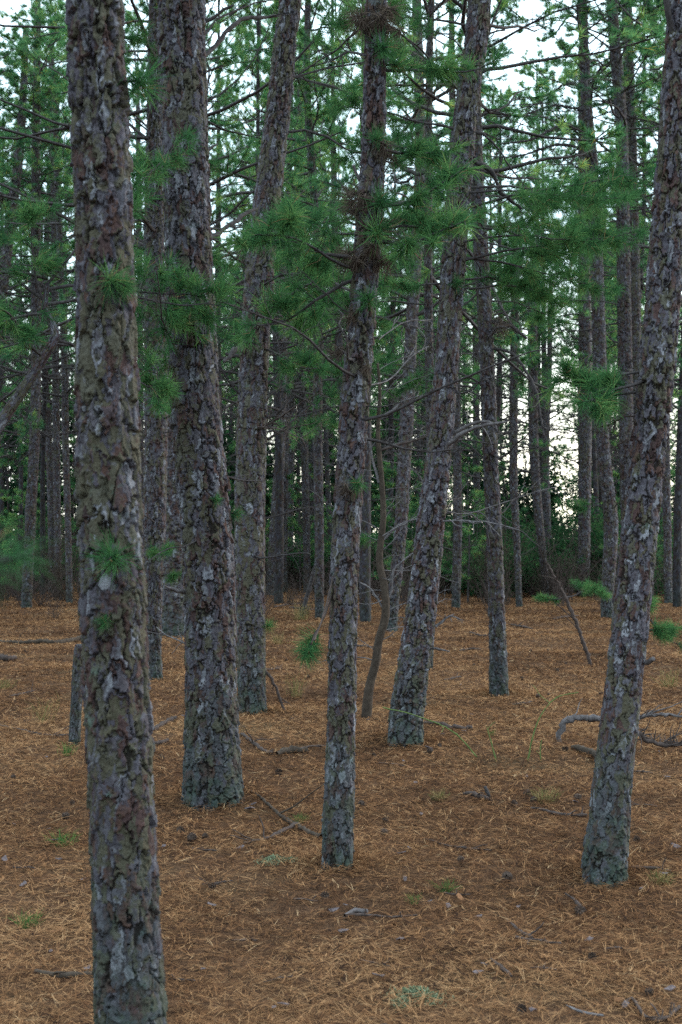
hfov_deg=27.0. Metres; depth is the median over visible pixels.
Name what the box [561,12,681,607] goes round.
pine tree
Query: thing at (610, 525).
pine tree
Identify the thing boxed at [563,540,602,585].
shrub
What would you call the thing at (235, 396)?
pine tree
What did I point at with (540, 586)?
bare bush
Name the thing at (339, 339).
pine tree
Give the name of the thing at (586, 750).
fallen branch
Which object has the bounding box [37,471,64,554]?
young pine
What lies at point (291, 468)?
pine tree
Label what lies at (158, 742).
fallen branch
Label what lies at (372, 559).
shrub
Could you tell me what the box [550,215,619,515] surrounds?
pine tree
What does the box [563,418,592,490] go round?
pine tree
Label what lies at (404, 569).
bare bush
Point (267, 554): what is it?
bare bush
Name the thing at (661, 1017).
fallen branch
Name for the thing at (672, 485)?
young pine
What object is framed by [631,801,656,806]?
twig
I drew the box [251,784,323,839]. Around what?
fallen branch
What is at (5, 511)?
young pine
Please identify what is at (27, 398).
pine tree
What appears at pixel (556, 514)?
shrub
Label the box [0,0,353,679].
pine tree
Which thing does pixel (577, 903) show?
fallen branch
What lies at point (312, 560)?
shrub
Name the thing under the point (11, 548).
bare bush
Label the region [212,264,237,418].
pine tree
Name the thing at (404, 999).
lichen clump
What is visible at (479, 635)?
twig
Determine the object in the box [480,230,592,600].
pine tree
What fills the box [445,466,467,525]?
young pine
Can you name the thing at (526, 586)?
bare bush
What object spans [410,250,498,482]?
pine tree
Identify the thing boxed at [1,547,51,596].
bare bush
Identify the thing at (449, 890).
pine seedling
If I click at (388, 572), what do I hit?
bare bush
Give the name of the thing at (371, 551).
shrub
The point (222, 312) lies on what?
pine tree
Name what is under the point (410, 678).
pine tree
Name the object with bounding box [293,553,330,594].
bare bush
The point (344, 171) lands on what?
pine tree
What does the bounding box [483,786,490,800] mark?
upright stub
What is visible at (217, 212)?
pine tree
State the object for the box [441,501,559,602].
bare bush
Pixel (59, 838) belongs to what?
pine seedling
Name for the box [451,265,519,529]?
pine tree
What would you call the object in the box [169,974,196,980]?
twig
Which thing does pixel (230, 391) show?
pine tree
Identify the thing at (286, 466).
pine tree
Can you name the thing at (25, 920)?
pine seedling
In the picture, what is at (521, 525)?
young pine
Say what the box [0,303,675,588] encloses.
undergrowth
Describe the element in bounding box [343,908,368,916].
fallen branch
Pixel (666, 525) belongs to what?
pine tree
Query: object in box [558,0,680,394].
pine tree
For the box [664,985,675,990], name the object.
bark flake
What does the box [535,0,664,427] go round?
pine tree
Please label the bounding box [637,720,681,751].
fallen branch
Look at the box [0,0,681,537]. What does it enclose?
sky
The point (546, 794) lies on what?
grass tuft
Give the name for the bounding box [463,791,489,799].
fallen branch
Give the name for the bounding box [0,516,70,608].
pine branch
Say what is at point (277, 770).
pine cone
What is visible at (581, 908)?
pine cone
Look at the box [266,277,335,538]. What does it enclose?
pine tree
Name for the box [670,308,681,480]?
pine tree
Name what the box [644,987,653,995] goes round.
pine cone
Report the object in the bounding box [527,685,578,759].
briar stem
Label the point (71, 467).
pine tree
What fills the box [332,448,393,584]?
young pine
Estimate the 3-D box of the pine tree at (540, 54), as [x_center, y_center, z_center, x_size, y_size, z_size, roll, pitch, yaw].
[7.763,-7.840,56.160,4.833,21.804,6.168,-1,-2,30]
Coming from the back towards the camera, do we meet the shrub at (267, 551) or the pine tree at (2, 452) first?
the shrub at (267, 551)
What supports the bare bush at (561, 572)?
on the ground
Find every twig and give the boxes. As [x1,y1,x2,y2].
[11,678,34,695]
[13,865,38,869]
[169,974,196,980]
[192,847,216,850]
[199,878,232,884]
[230,938,256,940]
[263,976,293,981]
[274,600,297,607]
[292,895,317,901]
[360,959,389,966]
[379,760,404,766]
[443,672,461,679]
[443,889,469,895]
[460,647,480,650]
[469,629,486,636]
[511,620,533,628]
[531,962,556,969]
[546,612,578,619]
[606,946,630,951]
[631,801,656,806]
[634,765,652,773]
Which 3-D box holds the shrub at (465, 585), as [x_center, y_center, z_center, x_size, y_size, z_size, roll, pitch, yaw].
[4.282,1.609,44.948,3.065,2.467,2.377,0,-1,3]
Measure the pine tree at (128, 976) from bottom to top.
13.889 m
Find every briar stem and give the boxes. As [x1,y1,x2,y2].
[382,707,476,756]
[486,722,496,760]
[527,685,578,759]
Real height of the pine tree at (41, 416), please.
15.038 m
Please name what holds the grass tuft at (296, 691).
on the ground
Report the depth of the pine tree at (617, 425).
49.81 m
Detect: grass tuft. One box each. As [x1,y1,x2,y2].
[0,678,20,689]
[25,698,59,723]
[269,632,289,643]
[284,601,312,619]
[284,670,307,698]
[429,787,449,801]
[530,785,567,803]
[646,866,677,884]
[649,667,680,687]
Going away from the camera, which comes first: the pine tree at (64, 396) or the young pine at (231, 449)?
the pine tree at (64, 396)
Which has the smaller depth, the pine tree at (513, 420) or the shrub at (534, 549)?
the pine tree at (513, 420)
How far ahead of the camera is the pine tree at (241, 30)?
28.34 m
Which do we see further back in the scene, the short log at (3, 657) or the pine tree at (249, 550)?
the short log at (3, 657)
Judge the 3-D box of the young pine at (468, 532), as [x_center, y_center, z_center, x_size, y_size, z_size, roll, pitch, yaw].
[3.413,0.474,38.922,1.779,4.094,1.827,0,-1,-8]
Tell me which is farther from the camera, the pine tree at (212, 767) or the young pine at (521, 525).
the young pine at (521, 525)
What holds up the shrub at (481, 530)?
on the ground
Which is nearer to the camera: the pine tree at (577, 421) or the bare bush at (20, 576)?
the bare bush at (20, 576)
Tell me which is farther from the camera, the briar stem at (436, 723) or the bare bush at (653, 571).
the bare bush at (653, 571)
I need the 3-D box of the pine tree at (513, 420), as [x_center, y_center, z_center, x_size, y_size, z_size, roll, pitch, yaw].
[4.326,-2.517,36.375,3.194,10.187,2.626,0,-1,0]
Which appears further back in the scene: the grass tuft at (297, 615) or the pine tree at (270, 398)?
the pine tree at (270, 398)
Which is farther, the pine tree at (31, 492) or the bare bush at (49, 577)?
the bare bush at (49, 577)
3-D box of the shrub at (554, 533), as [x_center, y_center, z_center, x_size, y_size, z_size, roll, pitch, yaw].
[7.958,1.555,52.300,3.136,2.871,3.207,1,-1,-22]
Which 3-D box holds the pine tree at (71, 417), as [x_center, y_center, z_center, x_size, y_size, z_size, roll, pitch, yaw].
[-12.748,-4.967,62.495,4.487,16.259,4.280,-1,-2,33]
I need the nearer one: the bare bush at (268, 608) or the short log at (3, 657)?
the short log at (3, 657)
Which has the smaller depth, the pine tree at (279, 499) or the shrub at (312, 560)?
the pine tree at (279, 499)
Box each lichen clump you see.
[255,854,284,865]
[279,856,304,862]
[373,984,475,1007]
[388,996,417,1012]
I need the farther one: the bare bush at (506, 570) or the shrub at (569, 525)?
the shrub at (569, 525)
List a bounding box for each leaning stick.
[300,563,314,615]
[538,557,591,665]
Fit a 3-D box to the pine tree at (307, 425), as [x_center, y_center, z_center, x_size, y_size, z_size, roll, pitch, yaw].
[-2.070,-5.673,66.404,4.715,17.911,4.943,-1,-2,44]
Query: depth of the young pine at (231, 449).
46.60 m
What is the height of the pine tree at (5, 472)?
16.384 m
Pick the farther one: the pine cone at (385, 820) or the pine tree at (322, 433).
the pine tree at (322, 433)
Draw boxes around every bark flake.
[456,893,463,900]
[614,997,623,1001]
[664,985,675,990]
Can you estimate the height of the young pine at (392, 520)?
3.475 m
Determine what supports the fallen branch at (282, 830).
on the ground
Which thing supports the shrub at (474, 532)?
on the ground
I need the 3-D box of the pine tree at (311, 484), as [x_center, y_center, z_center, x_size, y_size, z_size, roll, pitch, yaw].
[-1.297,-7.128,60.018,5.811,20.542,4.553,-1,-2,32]
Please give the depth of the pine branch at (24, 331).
8.16 m
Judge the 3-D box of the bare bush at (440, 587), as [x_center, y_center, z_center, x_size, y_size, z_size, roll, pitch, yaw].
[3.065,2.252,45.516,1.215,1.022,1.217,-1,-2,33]
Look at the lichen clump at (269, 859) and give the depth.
7.07 m
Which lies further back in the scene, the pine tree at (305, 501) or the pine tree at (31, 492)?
the pine tree at (305, 501)
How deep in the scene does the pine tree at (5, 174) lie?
29.98 m
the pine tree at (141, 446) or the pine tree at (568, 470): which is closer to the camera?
the pine tree at (141, 446)
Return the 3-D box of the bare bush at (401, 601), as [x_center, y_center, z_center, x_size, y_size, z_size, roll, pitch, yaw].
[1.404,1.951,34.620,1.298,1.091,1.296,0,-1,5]
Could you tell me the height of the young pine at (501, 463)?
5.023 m
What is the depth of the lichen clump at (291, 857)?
7.06 m
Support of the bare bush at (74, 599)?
on the ground
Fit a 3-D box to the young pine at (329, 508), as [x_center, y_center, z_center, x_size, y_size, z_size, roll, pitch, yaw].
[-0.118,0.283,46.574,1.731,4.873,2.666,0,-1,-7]
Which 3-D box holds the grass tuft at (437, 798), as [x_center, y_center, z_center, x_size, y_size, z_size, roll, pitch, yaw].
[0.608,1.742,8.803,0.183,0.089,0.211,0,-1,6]
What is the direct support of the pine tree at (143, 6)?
on the ground
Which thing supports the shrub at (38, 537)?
on the ground
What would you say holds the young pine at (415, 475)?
on the ground
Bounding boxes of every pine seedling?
[9,909,48,928]
[42,825,80,847]
[57,742,79,756]
[289,812,310,822]
[403,893,421,905]
[427,878,461,892]
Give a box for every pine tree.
[0,0,75,441]
[0,0,141,589]
[0,0,142,602]
[0,0,143,607]
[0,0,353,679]
[0,24,76,339]
[0,61,74,533]
[0,62,75,591]
[0,62,75,593]
[0,112,71,471]
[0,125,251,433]
[0,139,75,565]
[0,209,51,540]
[0,227,74,479]
[1,0,348,636]
[1,260,27,517]
[3,297,61,476]
[4,293,74,530]
[7,163,75,562]
[53,14,147,429]
[55,0,435,714]
[63,8,147,569]
[65,0,176,1023]
[124,0,292,427]
[136,0,312,426]
[138,0,293,811]
[164,117,238,435]
[207,0,348,452]
[210,0,414,618]
[210,2,377,595]
[212,0,371,603]
[212,0,557,869]
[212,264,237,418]
[213,271,273,528]
[221,0,435,427]
[221,77,332,591]
[221,116,345,587]
[221,187,323,470]
[221,191,274,473]
[221,253,271,471]
[221,290,238,441]
[221,300,273,507]
[222,44,389,593]
[223,288,295,487]
[232,336,274,543]
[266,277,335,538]
[266,287,336,470]
[268,226,375,537]
[270,113,381,529]
[270,198,385,570]
[272,0,533,631]
[284,0,518,622]
[285,0,633,668]
[295,116,384,453]
[301,327,345,515]
[306,0,656,747]
[330,0,665,696]
[335,133,437,564]
[342,1,549,607]
[371,238,425,503]
[371,264,415,494]
[371,269,401,398]
[371,300,398,522]
[371,345,415,484]
[372,167,481,490]
[373,204,480,447]
[373,235,471,507]
[375,236,464,506]
[385,252,462,483]
[389,107,545,534]
[399,253,481,474]
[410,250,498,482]
[414,124,548,458]
[414,275,500,487]
[421,80,585,587]
[449,321,472,519]
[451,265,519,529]
[458,219,572,606]
[477,67,615,496]
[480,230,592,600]
[480,299,529,531]
[483,0,665,618]
[491,0,681,529]
[492,36,594,472]
[502,41,651,595]
[505,261,578,555]
[519,170,618,528]
[521,149,612,490]
[525,159,672,521]
[533,0,681,889]
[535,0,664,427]
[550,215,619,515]
[550,282,617,476]
[557,2,680,603]
[557,249,619,490]
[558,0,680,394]
[560,248,618,490]
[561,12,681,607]
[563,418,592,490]
[571,309,620,532]
[574,180,674,512]
[584,0,681,408]
[592,70,681,550]
[609,180,681,446]
[610,203,681,471]
[630,0,681,341]
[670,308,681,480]
[670,327,680,434]
[670,353,678,529]
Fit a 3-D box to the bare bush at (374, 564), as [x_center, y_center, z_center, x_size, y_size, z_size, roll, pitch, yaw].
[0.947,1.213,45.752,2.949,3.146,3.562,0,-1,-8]
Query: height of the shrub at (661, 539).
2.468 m
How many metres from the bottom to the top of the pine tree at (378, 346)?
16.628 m
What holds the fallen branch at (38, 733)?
on the ground
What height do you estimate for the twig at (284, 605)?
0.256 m
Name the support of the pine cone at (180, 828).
on the ground
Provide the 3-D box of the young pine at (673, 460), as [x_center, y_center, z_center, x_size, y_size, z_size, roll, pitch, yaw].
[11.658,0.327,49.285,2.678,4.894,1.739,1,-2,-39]
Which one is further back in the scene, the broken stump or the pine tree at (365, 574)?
the pine tree at (365, 574)
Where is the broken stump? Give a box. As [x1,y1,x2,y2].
[68,644,82,744]
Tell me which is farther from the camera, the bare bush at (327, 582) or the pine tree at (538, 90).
the pine tree at (538, 90)
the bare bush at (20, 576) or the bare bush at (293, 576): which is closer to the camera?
the bare bush at (20, 576)
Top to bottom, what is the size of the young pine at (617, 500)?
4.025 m
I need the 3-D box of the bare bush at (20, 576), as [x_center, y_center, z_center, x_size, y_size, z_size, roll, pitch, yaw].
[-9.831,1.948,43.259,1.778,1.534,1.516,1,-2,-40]
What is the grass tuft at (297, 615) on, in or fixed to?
on the ground
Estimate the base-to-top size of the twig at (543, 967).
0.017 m
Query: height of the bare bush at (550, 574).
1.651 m
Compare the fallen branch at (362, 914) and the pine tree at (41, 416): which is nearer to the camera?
the fallen branch at (362, 914)
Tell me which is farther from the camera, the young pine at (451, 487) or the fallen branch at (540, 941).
the young pine at (451, 487)
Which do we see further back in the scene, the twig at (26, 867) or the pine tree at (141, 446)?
the pine tree at (141, 446)
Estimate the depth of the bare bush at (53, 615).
30.30 m
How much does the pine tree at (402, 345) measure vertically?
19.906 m
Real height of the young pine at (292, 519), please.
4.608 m
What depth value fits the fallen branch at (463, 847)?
7.39 m
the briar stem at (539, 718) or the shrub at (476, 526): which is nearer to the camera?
the briar stem at (539, 718)
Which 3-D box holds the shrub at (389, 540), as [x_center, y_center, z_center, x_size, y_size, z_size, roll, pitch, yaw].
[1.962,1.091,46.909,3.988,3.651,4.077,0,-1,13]
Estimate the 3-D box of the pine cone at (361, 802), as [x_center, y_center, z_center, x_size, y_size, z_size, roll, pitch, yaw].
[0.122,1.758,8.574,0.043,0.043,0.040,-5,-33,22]
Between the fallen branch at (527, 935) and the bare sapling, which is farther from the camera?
the bare sapling
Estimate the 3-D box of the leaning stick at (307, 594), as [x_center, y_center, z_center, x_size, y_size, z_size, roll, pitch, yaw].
[-0.749,1.682,30.831,0.396,1.253,0.432,0,-1,19]
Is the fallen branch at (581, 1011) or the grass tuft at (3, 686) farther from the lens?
the grass tuft at (3, 686)
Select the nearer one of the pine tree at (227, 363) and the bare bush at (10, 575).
the bare bush at (10, 575)
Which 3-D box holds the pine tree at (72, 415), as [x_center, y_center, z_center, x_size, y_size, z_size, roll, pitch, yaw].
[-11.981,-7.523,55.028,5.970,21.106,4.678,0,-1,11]
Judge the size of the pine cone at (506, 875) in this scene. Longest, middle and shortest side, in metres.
0.053 x 0.052 x 0.049 m
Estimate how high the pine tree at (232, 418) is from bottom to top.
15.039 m
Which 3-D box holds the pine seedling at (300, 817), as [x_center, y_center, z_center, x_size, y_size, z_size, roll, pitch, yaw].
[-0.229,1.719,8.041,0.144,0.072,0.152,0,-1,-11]
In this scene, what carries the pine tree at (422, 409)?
on the ground
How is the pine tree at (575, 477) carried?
on the ground
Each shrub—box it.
[0,501,73,582]
[22,526,79,590]
[265,516,326,587]
[265,530,295,570]
[287,535,374,589]
[324,511,378,587]
[358,547,389,588]
[371,491,452,580]
[418,498,512,591]
[441,532,550,597]
[442,524,503,593]
[444,514,504,587]
[444,515,538,560]
[450,509,510,544]
[470,556,534,594]
[476,524,548,591]
[479,501,570,585]
[503,520,596,594]
[511,498,618,590]
[512,557,553,592]
[521,520,577,556]
[530,495,619,548]
[533,536,597,591]
[549,493,662,577]
[553,512,603,544]
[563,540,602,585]
[572,520,663,569]
[598,549,672,595]
[618,526,672,592]
[654,520,672,594]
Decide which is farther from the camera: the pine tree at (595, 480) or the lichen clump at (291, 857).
the pine tree at (595, 480)
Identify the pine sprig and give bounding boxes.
[532,576,612,605]
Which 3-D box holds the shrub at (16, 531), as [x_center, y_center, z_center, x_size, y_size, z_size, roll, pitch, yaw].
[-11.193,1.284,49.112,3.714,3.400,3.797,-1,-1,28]
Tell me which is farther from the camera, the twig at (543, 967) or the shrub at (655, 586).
the shrub at (655, 586)
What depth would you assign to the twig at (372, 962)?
5.28 m
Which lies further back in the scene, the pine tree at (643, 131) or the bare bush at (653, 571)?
the bare bush at (653, 571)
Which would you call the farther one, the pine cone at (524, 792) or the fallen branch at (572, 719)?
the fallen branch at (572, 719)
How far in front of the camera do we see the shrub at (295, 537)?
51.06 m
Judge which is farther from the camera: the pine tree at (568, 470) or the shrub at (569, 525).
the pine tree at (568, 470)
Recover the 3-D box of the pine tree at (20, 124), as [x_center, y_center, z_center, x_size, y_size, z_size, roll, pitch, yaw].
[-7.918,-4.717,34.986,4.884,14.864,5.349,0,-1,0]
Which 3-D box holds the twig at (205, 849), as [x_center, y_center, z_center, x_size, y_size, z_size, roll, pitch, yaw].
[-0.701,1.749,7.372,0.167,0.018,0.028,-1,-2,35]
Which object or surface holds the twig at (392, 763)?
on the ground
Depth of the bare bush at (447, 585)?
45.20 m
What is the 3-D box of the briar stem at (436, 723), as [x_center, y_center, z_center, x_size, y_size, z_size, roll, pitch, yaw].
[0.664,1.642,10.548,0.709,0.378,0.180,0,-1,0]
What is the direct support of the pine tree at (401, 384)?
on the ground
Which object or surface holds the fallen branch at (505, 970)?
on the ground
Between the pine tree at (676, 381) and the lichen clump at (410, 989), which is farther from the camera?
the pine tree at (676, 381)
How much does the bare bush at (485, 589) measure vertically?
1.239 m
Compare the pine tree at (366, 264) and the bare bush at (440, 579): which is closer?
the pine tree at (366, 264)
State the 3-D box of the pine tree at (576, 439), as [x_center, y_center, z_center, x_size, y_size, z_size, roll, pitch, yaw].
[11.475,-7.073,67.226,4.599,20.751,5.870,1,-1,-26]
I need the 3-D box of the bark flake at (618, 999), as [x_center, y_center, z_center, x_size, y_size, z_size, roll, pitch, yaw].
[0.964,1.686,4.924,0.031,0.011,0.054,-17,-9,-40]
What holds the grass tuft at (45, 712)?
on the ground
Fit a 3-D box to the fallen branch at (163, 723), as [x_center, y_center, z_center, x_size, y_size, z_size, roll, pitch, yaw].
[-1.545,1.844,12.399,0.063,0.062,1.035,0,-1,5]
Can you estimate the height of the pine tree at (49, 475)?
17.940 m
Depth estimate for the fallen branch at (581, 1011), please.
4.80 m
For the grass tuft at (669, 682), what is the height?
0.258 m
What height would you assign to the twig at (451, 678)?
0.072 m
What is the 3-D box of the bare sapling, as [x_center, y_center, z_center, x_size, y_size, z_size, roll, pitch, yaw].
[0.382,0.201,13.315,1.648,3.614,1.068,0,-1,0]
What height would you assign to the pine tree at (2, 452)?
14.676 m
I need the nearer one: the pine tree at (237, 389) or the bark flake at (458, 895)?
the bark flake at (458, 895)
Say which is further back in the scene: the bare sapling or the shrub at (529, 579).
the shrub at (529, 579)
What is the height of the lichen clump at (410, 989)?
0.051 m
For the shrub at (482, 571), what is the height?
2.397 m
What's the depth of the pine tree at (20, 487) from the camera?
48.18 m
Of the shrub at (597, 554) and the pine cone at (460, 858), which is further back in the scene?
the shrub at (597, 554)
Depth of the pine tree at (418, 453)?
67.73 m
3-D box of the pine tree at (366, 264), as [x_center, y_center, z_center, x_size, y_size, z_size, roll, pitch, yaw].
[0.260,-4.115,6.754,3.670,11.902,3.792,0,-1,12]
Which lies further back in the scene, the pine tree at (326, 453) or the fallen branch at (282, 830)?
the pine tree at (326, 453)
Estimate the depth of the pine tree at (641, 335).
65.33 m
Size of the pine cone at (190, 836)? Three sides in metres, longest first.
0.054 x 0.054 x 0.051 m
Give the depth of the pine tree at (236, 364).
76.45 m
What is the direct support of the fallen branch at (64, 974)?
on the ground
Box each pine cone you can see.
[62,812,68,819]
[176,826,184,833]
[187,833,196,842]
[208,882,216,890]
[275,768,281,774]
[320,891,328,899]
[358,800,364,805]
[380,828,387,835]
[382,816,388,822]
[457,856,463,862]
[502,871,512,881]
[517,1004,526,1013]
[523,789,530,796]
[530,796,536,802]
[574,793,581,800]
[574,905,584,914]
[588,952,596,960]
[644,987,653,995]
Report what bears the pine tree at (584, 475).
on the ground
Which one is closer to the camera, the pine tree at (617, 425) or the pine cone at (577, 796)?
the pine cone at (577, 796)
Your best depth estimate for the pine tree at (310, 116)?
30.39 m
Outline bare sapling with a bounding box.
[296,343,463,717]
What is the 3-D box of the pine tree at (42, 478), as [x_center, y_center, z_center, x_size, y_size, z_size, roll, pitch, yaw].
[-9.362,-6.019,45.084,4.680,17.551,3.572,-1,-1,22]
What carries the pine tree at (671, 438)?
on the ground
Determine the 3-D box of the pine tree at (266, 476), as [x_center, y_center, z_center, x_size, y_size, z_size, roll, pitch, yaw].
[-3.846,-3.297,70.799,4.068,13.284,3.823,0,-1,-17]
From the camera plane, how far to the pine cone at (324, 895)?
6.33 m
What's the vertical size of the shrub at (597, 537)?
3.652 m
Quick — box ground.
[0,579,681,1023]
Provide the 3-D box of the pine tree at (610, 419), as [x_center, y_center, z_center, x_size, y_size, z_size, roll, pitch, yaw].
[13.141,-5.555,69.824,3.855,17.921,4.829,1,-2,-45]
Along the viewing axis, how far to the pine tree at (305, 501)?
46.66 m
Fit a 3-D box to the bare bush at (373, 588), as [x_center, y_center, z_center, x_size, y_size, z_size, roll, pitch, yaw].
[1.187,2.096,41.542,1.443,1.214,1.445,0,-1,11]
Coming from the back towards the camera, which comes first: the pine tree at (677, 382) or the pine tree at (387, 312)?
the pine tree at (677, 382)
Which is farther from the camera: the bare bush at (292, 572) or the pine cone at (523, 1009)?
the bare bush at (292, 572)
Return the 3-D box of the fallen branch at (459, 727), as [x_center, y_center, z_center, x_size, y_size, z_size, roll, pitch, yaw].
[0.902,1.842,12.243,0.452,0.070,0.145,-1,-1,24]
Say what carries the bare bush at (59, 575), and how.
on the ground
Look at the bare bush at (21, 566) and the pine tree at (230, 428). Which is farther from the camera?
the pine tree at (230, 428)
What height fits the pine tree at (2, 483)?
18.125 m
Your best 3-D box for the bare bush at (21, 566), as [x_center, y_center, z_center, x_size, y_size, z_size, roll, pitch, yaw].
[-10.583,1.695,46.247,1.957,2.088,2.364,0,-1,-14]
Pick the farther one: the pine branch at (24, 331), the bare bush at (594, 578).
the bare bush at (594, 578)
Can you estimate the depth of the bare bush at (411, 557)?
41.23 m
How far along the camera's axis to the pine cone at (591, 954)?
5.38 m
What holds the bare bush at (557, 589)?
on the ground
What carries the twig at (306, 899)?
on the ground
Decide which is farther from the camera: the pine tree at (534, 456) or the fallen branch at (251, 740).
the pine tree at (534, 456)
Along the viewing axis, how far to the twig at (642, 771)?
9.82 m
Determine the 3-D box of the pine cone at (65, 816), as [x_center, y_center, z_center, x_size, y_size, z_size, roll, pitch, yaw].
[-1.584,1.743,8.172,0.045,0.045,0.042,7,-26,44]
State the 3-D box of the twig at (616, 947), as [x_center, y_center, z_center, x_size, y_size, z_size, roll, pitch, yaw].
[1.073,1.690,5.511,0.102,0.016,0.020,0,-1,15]
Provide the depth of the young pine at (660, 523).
41.72 m
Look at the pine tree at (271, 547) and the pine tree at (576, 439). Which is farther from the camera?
the pine tree at (576, 439)
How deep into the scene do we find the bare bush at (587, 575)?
43.32 m
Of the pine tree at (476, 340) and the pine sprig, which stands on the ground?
the pine tree at (476, 340)
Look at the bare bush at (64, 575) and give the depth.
41.58 m
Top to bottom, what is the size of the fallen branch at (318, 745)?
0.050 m
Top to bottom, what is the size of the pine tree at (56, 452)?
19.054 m
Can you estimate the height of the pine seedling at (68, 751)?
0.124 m
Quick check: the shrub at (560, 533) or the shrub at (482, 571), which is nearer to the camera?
the shrub at (482, 571)
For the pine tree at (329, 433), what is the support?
on the ground
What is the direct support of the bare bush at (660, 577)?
on the ground
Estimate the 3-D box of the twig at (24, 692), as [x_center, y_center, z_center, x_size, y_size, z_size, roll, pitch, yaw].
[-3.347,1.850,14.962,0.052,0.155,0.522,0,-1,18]
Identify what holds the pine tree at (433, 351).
on the ground
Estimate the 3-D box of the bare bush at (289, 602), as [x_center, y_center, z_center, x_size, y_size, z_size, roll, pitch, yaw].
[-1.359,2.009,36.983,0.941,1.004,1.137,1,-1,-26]
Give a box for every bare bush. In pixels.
[0,528,23,592]
[0,529,47,580]
[0,538,46,589]
[0,555,42,593]
[0,564,21,602]
[0,565,20,601]
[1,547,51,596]
[10,505,79,600]
[21,571,65,605]
[35,559,64,597]
[37,550,78,598]
[44,594,66,618]
[55,566,79,603]
[264,531,285,583]
[265,583,286,615]
[270,574,306,604]
[283,575,325,612]
[287,548,302,588]
[288,546,302,588]
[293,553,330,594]
[324,563,328,593]
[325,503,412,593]
[370,569,406,599]
[371,552,411,601]
[374,575,409,608]
[380,551,412,592]
[387,535,452,588]
[403,556,449,608]
[439,537,471,593]
[439,573,449,594]
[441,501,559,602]
[462,514,537,602]
[465,567,518,612]
[504,584,516,610]
[508,542,579,595]
[521,557,554,596]
[523,524,601,601]
[527,549,570,596]
[531,574,571,606]
[549,581,578,599]
[556,552,595,592]
[561,536,663,604]
[564,551,601,596]
[568,546,616,596]
[616,542,663,593]
[653,546,672,597]
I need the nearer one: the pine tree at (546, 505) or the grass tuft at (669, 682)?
the grass tuft at (669, 682)
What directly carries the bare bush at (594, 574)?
on the ground
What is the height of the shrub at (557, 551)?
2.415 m
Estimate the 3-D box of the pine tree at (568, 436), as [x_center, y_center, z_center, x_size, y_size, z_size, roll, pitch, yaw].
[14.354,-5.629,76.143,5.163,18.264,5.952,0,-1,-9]
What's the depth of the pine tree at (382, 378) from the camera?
75.24 m
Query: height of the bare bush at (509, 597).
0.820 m
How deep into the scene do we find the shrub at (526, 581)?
43.27 m
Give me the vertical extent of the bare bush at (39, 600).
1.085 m
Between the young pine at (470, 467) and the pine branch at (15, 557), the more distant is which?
the young pine at (470, 467)
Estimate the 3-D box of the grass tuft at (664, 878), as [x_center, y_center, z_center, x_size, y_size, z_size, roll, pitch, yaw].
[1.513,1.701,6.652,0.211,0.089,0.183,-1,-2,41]
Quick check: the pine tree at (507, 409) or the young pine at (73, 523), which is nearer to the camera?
the young pine at (73, 523)
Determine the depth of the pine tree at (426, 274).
18.43 m
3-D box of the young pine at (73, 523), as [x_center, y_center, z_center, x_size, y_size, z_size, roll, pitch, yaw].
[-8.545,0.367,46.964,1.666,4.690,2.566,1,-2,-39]
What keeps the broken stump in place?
on the ground
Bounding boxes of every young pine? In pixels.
[0,473,15,553]
[0,489,40,593]
[6,457,47,549]
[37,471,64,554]
[47,469,79,591]
[227,440,270,560]
[265,464,330,590]
[265,480,298,553]
[310,498,326,549]
[311,449,337,557]
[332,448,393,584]
[371,459,419,583]
[374,499,407,543]
[405,457,452,566]
[441,462,486,602]
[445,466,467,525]
[463,450,511,541]
[464,445,535,556]
[507,511,535,539]
[598,471,620,578]
[652,520,672,596]
[656,437,675,559]
[657,452,675,551]
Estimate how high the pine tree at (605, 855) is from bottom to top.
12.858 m
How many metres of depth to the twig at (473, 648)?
21.00 m
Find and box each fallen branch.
[0,631,80,644]
[0,724,68,736]
[34,969,92,978]
[153,716,176,731]
[154,738,168,744]
[230,816,296,843]
[240,725,273,754]
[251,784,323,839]
[301,744,325,749]
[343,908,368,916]
[348,912,416,922]
[424,721,472,730]
[425,838,491,850]
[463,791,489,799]
[490,958,511,977]
[507,921,543,938]
[515,935,560,943]
[530,806,587,817]
[555,699,681,741]
[565,893,586,911]
[566,1005,603,1015]
[571,744,595,758]
[620,997,680,1022]
[628,858,670,871]
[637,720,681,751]
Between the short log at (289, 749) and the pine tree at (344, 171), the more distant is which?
the pine tree at (344, 171)
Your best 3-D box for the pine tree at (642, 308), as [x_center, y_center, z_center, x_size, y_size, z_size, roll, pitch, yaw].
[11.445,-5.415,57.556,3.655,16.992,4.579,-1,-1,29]
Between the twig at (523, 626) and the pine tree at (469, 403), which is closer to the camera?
the twig at (523, 626)
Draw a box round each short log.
[0,654,16,661]
[275,745,308,755]
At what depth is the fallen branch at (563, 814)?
8.23 m
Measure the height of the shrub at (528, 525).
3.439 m
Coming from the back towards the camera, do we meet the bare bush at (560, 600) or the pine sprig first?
the bare bush at (560, 600)
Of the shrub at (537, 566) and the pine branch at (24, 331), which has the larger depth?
the shrub at (537, 566)
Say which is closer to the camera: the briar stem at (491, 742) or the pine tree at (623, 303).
the briar stem at (491, 742)
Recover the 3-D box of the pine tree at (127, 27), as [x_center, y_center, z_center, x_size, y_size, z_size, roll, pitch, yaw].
[-6.021,-5.688,38.204,3.368,16.553,4.414,0,-1,13]
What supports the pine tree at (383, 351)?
on the ground
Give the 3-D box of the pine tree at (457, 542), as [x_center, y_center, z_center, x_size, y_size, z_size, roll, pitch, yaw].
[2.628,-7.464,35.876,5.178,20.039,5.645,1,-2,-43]
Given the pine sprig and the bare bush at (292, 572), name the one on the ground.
the bare bush at (292, 572)

